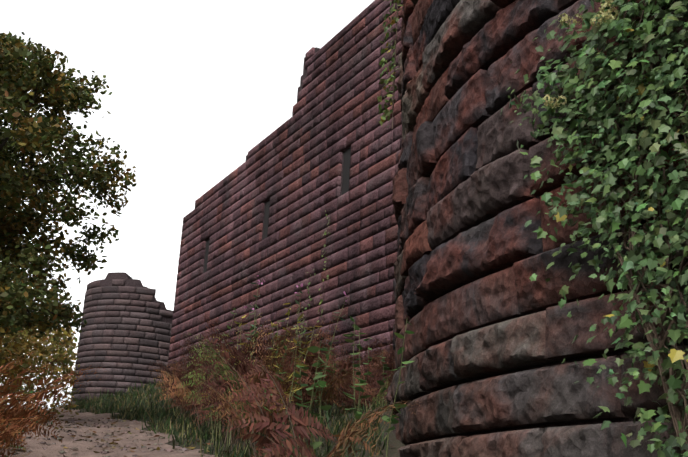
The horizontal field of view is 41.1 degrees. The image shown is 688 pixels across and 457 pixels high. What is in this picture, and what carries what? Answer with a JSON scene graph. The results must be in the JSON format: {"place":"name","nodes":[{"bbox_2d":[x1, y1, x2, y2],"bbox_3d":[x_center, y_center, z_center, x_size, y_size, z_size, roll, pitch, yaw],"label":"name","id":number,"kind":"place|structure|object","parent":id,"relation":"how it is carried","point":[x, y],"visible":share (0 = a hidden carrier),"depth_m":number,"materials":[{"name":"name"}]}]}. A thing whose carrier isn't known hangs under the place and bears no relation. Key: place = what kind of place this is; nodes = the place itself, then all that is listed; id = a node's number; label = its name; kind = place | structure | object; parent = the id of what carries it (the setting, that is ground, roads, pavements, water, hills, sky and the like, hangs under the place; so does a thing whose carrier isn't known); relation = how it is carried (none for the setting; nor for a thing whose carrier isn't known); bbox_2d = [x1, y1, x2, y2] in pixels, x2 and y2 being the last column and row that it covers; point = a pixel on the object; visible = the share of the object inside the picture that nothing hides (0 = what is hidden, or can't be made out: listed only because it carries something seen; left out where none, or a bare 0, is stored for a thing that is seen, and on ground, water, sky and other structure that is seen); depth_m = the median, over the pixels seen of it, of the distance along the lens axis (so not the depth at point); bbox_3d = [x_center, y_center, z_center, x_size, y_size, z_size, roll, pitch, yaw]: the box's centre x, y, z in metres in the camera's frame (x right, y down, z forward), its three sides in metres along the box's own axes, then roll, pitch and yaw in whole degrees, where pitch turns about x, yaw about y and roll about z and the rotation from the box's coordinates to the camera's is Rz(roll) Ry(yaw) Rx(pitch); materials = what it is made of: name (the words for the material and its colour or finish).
{"place":"outdoors","nodes":[
{"label":"outdoors","id":0,"kind":"place"},
{"bbox_2d":[0,407,222,456],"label":"foot path","id":1,"kind":"structure","parent":0,"point":[36,446],"depth_m":8.92,"materials":[{"name":"brown soil"}]},
{"bbox_2d":[14,417,188,456],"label":"path pebbles","id":2,"kind":"object","parent":1,"relation":"on","point":[110,434],"visible":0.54,"depth_m":9.33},
{"bbox_2d":[70,272,173,403],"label":"tower","id":3,"kind":"structure","parent":0,"point":[100,339],"depth_m":42.33,"materials":[{"name":"grey stone"}]},
{"bbox_2d":[0,0,373,409],"label":"sky","id":4,"kind":"structure","parent":0,"point":[195,86],"materials":[{"name":"white"}]},
{"bbox_2d":[0,377,407,456],"bbox_3d":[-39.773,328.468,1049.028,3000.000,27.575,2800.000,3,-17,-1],"label":"ground","id":5,"kind":"structure","parent":0,"point":[395,442],"depth_m":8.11,"materials":[{"name":"green plant"}]},
{"bbox_2d":[0,318,79,418],"bbox_3d":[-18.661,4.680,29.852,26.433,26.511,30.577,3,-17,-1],"label":"scrub leaves","id":6,"kind":"object","parent":5,"relation":"on","point":[21,345],"visible":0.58,"depth_m":20.72,"materials":[{"name":"brown plant"}]},
{"bbox_2d":[0,31,136,336],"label":"tree","id":7,"kind":"object","parent":5,"relation":"on","point":[57,91],"depth_m":13.84,"materials":[{"name":"green plant"}]},
{"bbox_2d":[17,417,394,456],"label":"fallen leaves","id":8,"kind":"object","parent":5,"relation":"on","point":[115,443],"visible":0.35,"depth_m":9.23,"materials":[{"name":"brown plant"}]},
{"bbox_2d":[0,312,419,456],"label":"bracken","id":9,"kind":"object","parent":5,"relation":"on","point":[230,385],"depth_m":7.34,"materials":[{"name":"brown plant"}]},
{"bbox_2d":[294,0,617,349],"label":"vines","id":10,"kind":"object","parent":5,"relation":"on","point":[386,111],"depth_m":8.65,"materials":[{"name":"green plant"}]},
{"bbox_2d":[0,275,413,456],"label":"weed","id":11,"kind":"object","parent":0,"point":[321,383],"depth_m":7.61,"materials":[{"name":"green plant"}]},
{"bbox_2d":[168,0,402,372],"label":"curtain wall","id":12,"kind":"structure","parent":0,"point":[291,168],"depth_m":24.68,"materials":[{"name":"brown stone"}]},
{"bbox_2d":[386,0,687,456],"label":"great tower","id":13,"kind":"structure","parent":0,"point":[474,254],"depth_m":5.75,"materials":[{"name":"brown stone"}]},
{"bbox_2d":[500,0,687,456],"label":"ivy leaves","id":14,"kind":"object","parent":13,"relation":"attached to","point":[603,117],"visible":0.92,"depth_m":4.46,"materials":[{"name":"green plant"}]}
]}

